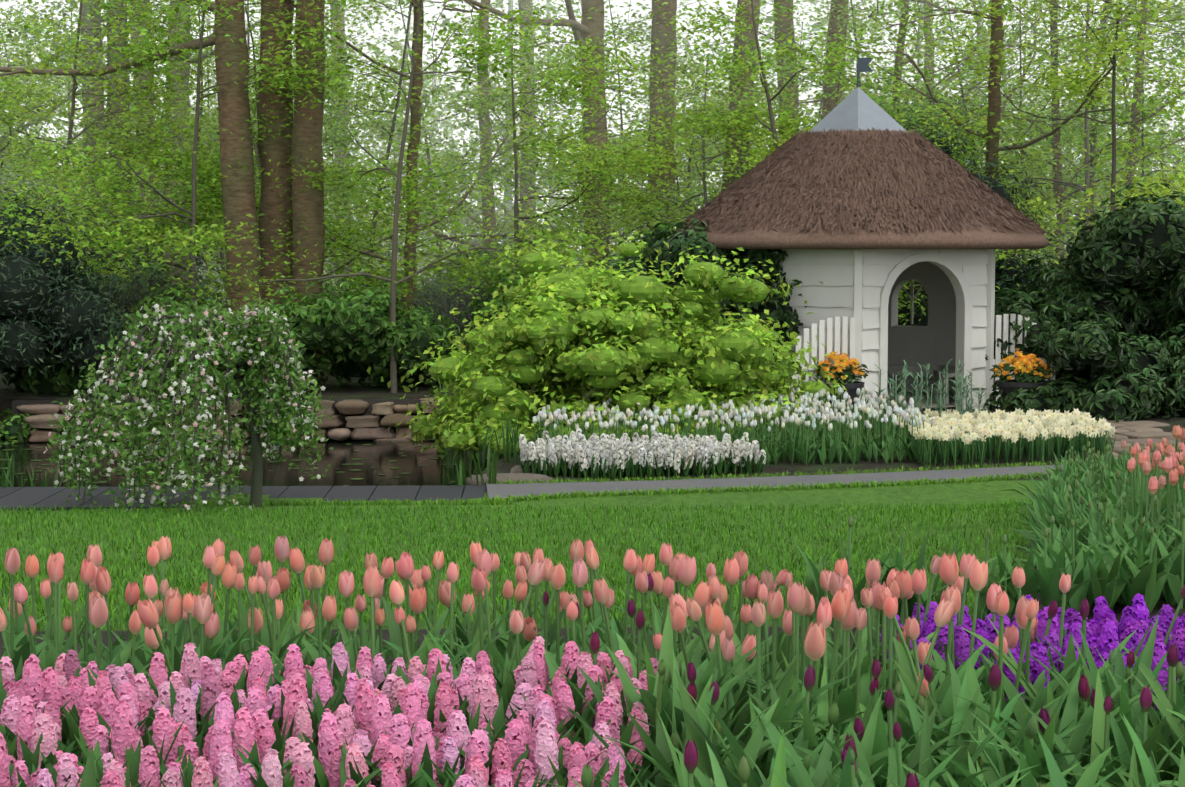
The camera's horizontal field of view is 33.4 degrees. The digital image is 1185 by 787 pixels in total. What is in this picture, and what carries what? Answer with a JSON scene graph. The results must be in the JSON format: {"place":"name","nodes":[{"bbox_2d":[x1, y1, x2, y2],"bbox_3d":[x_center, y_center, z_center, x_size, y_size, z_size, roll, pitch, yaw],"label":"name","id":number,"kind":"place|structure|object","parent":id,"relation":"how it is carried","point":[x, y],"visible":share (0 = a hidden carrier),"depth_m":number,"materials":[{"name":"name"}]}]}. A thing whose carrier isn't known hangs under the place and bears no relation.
{"place":"outdoors","nodes":[
{"label":"outdoors","id":0,"kind":"place"},
{"bbox_2d":[0,440,483,486],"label":"pond water","id":1,"kind":"structure","parent":0,"point":[379,456],"depth_m":24.27,"materials":[{"name":"black liquid"}]},
{"bbox_2d":[0,443,482,486],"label":"lily pads","id":2,"kind":"object","parent":1,"relation":"on","point":[244,466],"visible":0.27,"depth_m":24.00,"materials":[{"name":"green plant"}]},
{"bbox_2d":[0,382,523,487],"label":"foliage","id":3,"kind":"object","parent":1,"relation":"on","point":[478,467],"visible":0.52,"depth_m":19.61,"materials":[{"name":"green plant"}]},
{"bbox_2d":[0,251,1184,666],"bbox_3d":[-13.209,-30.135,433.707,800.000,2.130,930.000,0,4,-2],"label":"ground","id":4,"kind":"structure","parent":0,"point":[958,493],"depth_m":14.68,"materials":[{"name":"green plant"}]},
{"bbox_2d":[0,162,154,386],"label":"shrub","id":5,"kind":"object","parent":4,"relation":"on","point":[23,294],"depth_m":27.51,"materials":[{"name":"green plant"}]},
{"bbox_2d":[43,291,333,514],"bbox_3d":[-3.485,0.179,17.043,2.478,2.134,3.041,0,4,-2],"label":"weeping tree","id":6,"kind":"object","parent":4,"relation":"on","point":[280,391],"depth_m":16.76,"materials":[{"name":"green plant"}]},
{"bbox_2d":[0,485,485,510],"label":"edging","id":7,"kind":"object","parent":4,"relation":"on","point":[38,498],"visible":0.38,"depth_m":18.28,"materials":[{"name":"grey stone"}]},
{"bbox_2d":[12,397,559,484],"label":"stone wall","id":8,"kind":"structure","parent":4,"relation":"on","point":[364,419],"depth_m":27.25,"materials":[{"name":"brown stone"}]},
{"bbox_2d":[0,0,1148,384],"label":"tree trunks","id":9,"kind":"object","parent":4,"relation":"on","point":[238,182],"visible":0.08,"depth_m":32.71,"materials":[{"name":"brown plant"}]},
{"bbox_2d":[0,211,1162,445],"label":"understorey","id":10,"kind":"object","parent":4,"relation":"on","point":[380,301],"depth_m":29.05,"materials":[{"name":"green plant"}]},
{"bbox_2d":[0,589,1184,786],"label":"leaves","id":11,"kind":"object","parent":4,"relation":"on","point":[777,743],"visible":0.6,"depth_m":3.74,"materials":[{"name":"green plant"}]},
{"bbox_2d":[0,535,1184,786],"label":"tulips","id":12,"kind":"object","parent":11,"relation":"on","point":[836,583],"visible":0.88,"depth_m":4.79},
{"bbox_2d":[0,0,1184,324],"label":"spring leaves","id":13,"kind":"object","parent":4,"relation":"on","point":[570,154],"visible":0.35,"depth_m":32.69,"materials":[{"name":"green plant"}]},
{"bbox_2d":[0,593,1184,786],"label":"hyacinths","id":14,"kind":"object","parent":4,"relation":"on","point":[128,710],"visible":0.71,"depth_m":3.78,"materials":[{"name":"pink plant"}]},
{"bbox_2d":[0,0,1184,392],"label":"branches","id":15,"kind":"object","parent":4,"relation":"on","point":[200,44],"visible":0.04,"depth_m":33.04,"materials":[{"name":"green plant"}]},
{"bbox_2d":[0,0,1184,297],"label":"foliage","id":16,"kind":"object","parent":4,"relation":"on","point":[396,30],"depth_m":63.16,"materials":[{"name":"green plant"}]},
{"bbox_2d":[1,365,1184,786],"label":"leaves","id":17,"kind":"object","parent":4,"relation":"on","point":[891,627],"visible":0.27,"depth_m":5.02,"materials":[{"name":"green plant"}]},
{"bbox_2d":[367,218,847,459],"bbox_3d":[0.261,-0.642,22.274,5.570,2.641,4.150,0,4,-2],"label":"bush","id":18,"kind":"object","parent":4,"relation":"on","point":[472,421],"depth_m":21.80,"materials":[{"name":"green plant"}]},
{"bbox_2d":[593,219,806,398],"bbox_3d":[1.242,-1.078,26.448,3.602,2.603,2.416,4,6,44],"label":"shrub","id":19,"kind":"object","parent":4,"relation":"on","point":[697,239],"depth_m":25.55,"materials":[{"name":"green plant"}]},
{"bbox_2d":[515,359,1184,626],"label":"bed","id":20,"kind":"object","parent":4,"relation":"on","point":[1113,570],"depth_m":19.58,"materials":[{"name":"plant"}]},
{"bbox_2d":[721,249,1054,410],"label":"gazebo walls","id":21,"kind":"structure","parent":4,"relation":"on","point":[852,303],"depth_m":25.64,"materials":[{"name":"white wood"}]},
{"bbox_2d":[671,127,1048,248],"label":"thatched roof","id":22,"kind":"structure","parent":21,"relation":"on","point":[867,188],"depth_m":25.32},
{"bbox_2d":[810,87,905,132],"bbox_3d":[3.604,-3.796,26.866,1.600,0.750,1.701,0,4,-2],"label":"roof cap","id":23,"kind":"object","parent":22,"relation":"on","point":[857,108],"visible":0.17,"depth_m":26.50,"materials":[{"name":"grey metal"}]},
{"bbox_2d":[857,57,872,86],"bbox_3d":[3.704,-4.345,26.828,0.220,0.450,0.024,0,4,-2],"label":"weather vane","id":24,"kind":"object","parent":23,"relation":"on","point":[862,65],"visible":0.85,"depth_m":26.82,"materials":[{"name":"grey metal"}]},
{"bbox_2d":[887,391,955,407],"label":"gazebo floor","id":25,"kind":"structure","parent":4,"relation":"on","point":[951,402],"depth_m":26.80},
{"bbox_2d":[823,379,1049,412],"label":"flower pots","id":26,"kind":"object","parent":4,"relation":"on","point":[1009,385],"visible":0.4,"depth_m":24.76,"materials":[{"name":"plastic"}]},
{"bbox_2d":[809,348,1058,384],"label":"flowers","id":27,"kind":"object","parent":26,"relation":"in","point":[1021,360],"depth_m":24.81,"materials":[{"name":"orange plant"}]},
{"bbox_2d":[879,90,1078,378],"bbox_3d":[6.071,-2.684,33.474,5.835,4.750,5.732,0,4,-2],"label":"foliage","id":28,"kind":"object","parent":4,"relation":"on","point":[998,283],"depth_m":32.46,"materials":[{"name":"green plant"}]},
{"bbox_2d":[923,412,1184,458],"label":"crazy paving","id":29,"kind":"structure","parent":4,"relation":"on","point":[1141,432],"depth_m":22.46,"materials":[{"name":"stone"}]},
{"bbox_2d":[983,183,1184,422],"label":"rhododendron","id":30,"kind":"object","parent":4,"relation":"on","point":[1066,307],"depth_m":25.63,"materials":[{"name":"green plant"}]},
{"bbox_2d":[0,0,1184,332],"bbox_3d":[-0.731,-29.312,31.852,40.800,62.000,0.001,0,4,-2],"label":"tree","id":31,"kind":"object","parent":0,"point":[594,116],"depth_m":33.71,"materials":[{"name":"green plant"}]},
{"bbox_2d":[0,0,1184,297],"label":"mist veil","id":32,"kind":"object","parent":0,"point":[560,102],"depth_m":42.60,"materials":[{"name":"white"}]},
{"bbox_2d":[0,0,1184,302],"bbox_3d":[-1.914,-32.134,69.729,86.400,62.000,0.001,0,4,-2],"label":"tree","id":33,"kind":"object","parent":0,"point":[606,54],"depth_m":71.32,"materials":[{"name":"green plant"}]},
{"bbox_2d":[0,0,1184,250],"label":"sky","id":34,"kind":"structure","parent":0,"point":[434,10],"materials":[{"name":"white"}]},
{"bbox_2d":[1,0,1184,304],"bbox_3d":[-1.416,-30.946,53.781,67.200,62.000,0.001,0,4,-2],"label":"tree","id":35,"kind":"object","parent":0,"point":[539,86],"depth_m":55.48,"materials":[{"name":"green plant"}]},
{"bbox_2d":[486,464,1063,498],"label":"path","id":36,"kind":"structure","parent":0,"point":[504,490],"depth_m":19.00,"materials":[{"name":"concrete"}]}
]}

